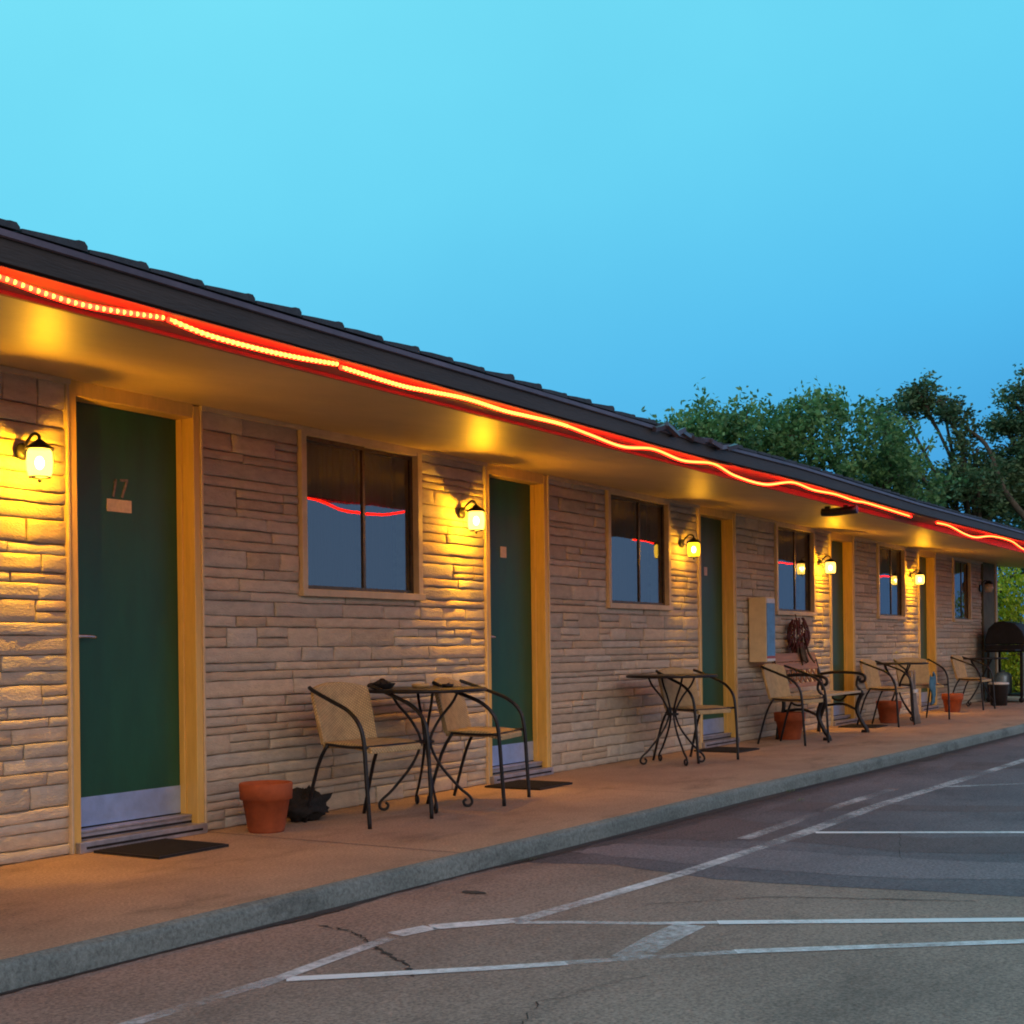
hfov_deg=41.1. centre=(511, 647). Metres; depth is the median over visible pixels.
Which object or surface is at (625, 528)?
window
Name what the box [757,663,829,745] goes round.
wicker chair
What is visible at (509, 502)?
door
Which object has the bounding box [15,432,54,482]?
wall lantern
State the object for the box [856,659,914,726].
wicker chair
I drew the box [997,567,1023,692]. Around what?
weeping shrub
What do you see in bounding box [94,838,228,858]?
doormat
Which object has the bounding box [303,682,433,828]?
wicker chair
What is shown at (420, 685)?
bowl
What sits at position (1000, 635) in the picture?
gas grill
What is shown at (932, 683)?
towel
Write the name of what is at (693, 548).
wall lantern
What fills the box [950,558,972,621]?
window
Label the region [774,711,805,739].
flower pot
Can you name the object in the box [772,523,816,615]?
window
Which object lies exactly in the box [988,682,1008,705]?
bucket
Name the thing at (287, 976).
road markings
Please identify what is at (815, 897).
road crack
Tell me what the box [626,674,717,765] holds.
bistro table
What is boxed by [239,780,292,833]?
flower pot
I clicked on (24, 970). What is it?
kerb
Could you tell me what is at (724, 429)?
broadleaf tree
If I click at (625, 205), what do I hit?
sky
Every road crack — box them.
[318,925,413,976]
[522,976,643,1023]
[653,896,955,903]
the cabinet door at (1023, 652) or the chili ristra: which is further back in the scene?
the cabinet door at (1023, 652)
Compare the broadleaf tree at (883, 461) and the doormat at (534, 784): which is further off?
the broadleaf tree at (883, 461)
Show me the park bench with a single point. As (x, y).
(787, 659)
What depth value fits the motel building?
7.73 m
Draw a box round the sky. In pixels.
[0,0,1023,622]
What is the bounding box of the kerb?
[0,724,1023,992]
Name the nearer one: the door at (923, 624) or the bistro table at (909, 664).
the bistro table at (909, 664)
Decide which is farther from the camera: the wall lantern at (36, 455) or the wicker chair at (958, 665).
the wicker chair at (958, 665)
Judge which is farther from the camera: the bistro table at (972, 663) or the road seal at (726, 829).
the bistro table at (972, 663)
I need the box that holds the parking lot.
[0,861,1023,1023]
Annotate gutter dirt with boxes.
[0,733,1023,994]
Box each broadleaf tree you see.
[641,377,803,463]
[709,376,966,507]
[828,451,1023,619]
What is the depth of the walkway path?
6.88 m
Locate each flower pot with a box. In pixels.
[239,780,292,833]
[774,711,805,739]
[876,700,901,722]
[941,693,963,711]
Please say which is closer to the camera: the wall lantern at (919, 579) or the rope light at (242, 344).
the rope light at (242, 344)
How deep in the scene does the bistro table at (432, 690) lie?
7.97 m
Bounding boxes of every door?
[76,402,202,848]
[489,478,551,780]
[700,517,735,745]
[831,541,856,723]
[920,557,938,709]
[1023,652,1023,695]
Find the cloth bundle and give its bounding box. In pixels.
[287,785,331,821]
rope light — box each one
[0,274,165,320]
[166,316,338,365]
[339,365,911,517]
[936,522,1023,549]
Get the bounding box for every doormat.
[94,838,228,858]
[485,780,572,789]
[694,747,758,752]
[838,724,887,727]
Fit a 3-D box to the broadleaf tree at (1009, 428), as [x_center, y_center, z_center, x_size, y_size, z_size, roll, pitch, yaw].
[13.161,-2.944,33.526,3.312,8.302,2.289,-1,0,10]
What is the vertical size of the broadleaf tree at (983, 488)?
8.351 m
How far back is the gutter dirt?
6.89 m
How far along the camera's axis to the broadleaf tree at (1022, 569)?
36.76 m
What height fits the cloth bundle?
0.196 m
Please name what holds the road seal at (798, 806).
on the asphalt road
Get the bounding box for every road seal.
[637,817,1023,852]
[769,801,1023,811]
[949,762,1023,769]
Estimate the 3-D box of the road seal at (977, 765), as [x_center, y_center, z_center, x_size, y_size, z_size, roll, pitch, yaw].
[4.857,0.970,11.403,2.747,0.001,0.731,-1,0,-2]
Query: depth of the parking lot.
4.44 m
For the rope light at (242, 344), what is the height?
0.043 m
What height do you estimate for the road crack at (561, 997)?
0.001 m
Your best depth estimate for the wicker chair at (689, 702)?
11.25 m
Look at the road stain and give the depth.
5.74 m
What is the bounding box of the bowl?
[411,684,429,687]
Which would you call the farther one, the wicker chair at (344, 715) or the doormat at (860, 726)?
the doormat at (860, 726)
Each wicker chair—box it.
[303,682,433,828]
[426,677,530,805]
[652,667,738,763]
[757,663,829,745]
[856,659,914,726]
[893,657,949,718]
[950,655,995,709]
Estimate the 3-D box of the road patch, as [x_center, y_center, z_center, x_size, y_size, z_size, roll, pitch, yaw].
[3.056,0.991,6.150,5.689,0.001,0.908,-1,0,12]
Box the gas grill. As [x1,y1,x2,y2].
[981,621,1023,702]
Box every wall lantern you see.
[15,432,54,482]
[458,500,485,533]
[680,534,700,558]
[819,555,835,575]
[910,569,924,585]
[979,580,993,591]
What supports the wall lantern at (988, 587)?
attached to the motel building
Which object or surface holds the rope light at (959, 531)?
attached to the motel building
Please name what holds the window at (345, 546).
in the motel building
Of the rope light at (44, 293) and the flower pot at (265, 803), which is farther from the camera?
the flower pot at (265, 803)
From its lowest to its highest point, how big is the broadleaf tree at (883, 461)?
7.204 m
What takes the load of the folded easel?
on the walkway path
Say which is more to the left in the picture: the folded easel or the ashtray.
the ashtray
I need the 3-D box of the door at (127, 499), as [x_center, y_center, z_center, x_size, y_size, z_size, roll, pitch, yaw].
[-1.890,-0.121,6.777,0.197,2.131,0.758,-1,0,32]
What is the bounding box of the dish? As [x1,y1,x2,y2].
[369,678,394,688]
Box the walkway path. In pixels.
[0,696,1023,959]
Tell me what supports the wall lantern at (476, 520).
attached to the motel building
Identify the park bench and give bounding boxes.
[772,653,869,740]
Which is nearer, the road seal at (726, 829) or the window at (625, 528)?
the road seal at (726, 829)
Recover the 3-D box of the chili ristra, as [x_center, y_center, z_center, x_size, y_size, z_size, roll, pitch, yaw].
[3.020,-0.087,14.365,0.233,0.542,0.402,-1,0,32]
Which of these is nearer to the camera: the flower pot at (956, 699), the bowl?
the bowl
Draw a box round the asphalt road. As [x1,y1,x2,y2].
[526,734,1023,895]
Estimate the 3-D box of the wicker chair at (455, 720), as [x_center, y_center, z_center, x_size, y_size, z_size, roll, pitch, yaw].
[-0.209,0.563,8.425,0.516,0.763,0.549,-1,0,18]
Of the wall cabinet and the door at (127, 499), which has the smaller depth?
the door at (127, 499)
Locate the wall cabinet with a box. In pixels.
[749,597,774,661]
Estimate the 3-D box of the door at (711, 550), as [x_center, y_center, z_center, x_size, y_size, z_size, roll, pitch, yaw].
[1.888,-0.166,12.871,0.197,2.131,0.758,-1,0,32]
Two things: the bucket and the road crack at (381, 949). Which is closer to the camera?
the road crack at (381, 949)
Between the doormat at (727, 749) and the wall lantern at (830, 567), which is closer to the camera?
the doormat at (727, 749)
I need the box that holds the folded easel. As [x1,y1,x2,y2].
[908,670,920,723]
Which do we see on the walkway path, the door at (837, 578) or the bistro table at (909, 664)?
the bistro table at (909, 664)
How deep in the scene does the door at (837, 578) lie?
16.15 m
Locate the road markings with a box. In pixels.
[124,759,1023,1023]
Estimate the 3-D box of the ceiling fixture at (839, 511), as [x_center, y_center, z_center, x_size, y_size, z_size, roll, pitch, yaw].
[2.725,-1.141,11.362,0.305,0.084,0.068,-1,0,32]
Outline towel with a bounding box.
[929,672,935,704]
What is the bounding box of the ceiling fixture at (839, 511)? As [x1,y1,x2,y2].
[821,505,857,515]
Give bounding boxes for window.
[295,430,425,600]
[603,490,672,610]
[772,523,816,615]
[875,543,906,619]
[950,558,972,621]
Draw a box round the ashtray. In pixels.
[441,682,453,686]
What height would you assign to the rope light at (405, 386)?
0.093 m
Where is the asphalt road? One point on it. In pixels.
(927, 780)
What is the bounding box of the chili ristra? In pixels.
[787,614,815,664]
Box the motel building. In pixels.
[0,218,1023,864]
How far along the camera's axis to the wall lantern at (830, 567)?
15.17 m
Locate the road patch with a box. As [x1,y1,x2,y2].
[573,844,1023,878]
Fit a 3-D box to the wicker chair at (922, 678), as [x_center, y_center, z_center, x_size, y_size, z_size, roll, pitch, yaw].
[5.036,0.500,16.861,0.549,0.763,0.516,-1,0,-14]
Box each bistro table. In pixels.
[368,686,486,813]
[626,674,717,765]
[876,662,928,721]
[963,657,1006,705]
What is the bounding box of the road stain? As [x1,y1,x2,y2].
[462,890,485,893]
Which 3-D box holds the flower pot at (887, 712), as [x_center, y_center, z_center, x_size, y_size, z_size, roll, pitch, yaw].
[4.450,0.757,16.120,0.299,0.260,0.299,-1,0,32]
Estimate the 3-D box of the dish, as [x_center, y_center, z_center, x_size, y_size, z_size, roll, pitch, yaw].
[-0.753,0.207,7.928,0.156,0.064,0.156,-1,0,32]
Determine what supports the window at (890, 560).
in the motel building

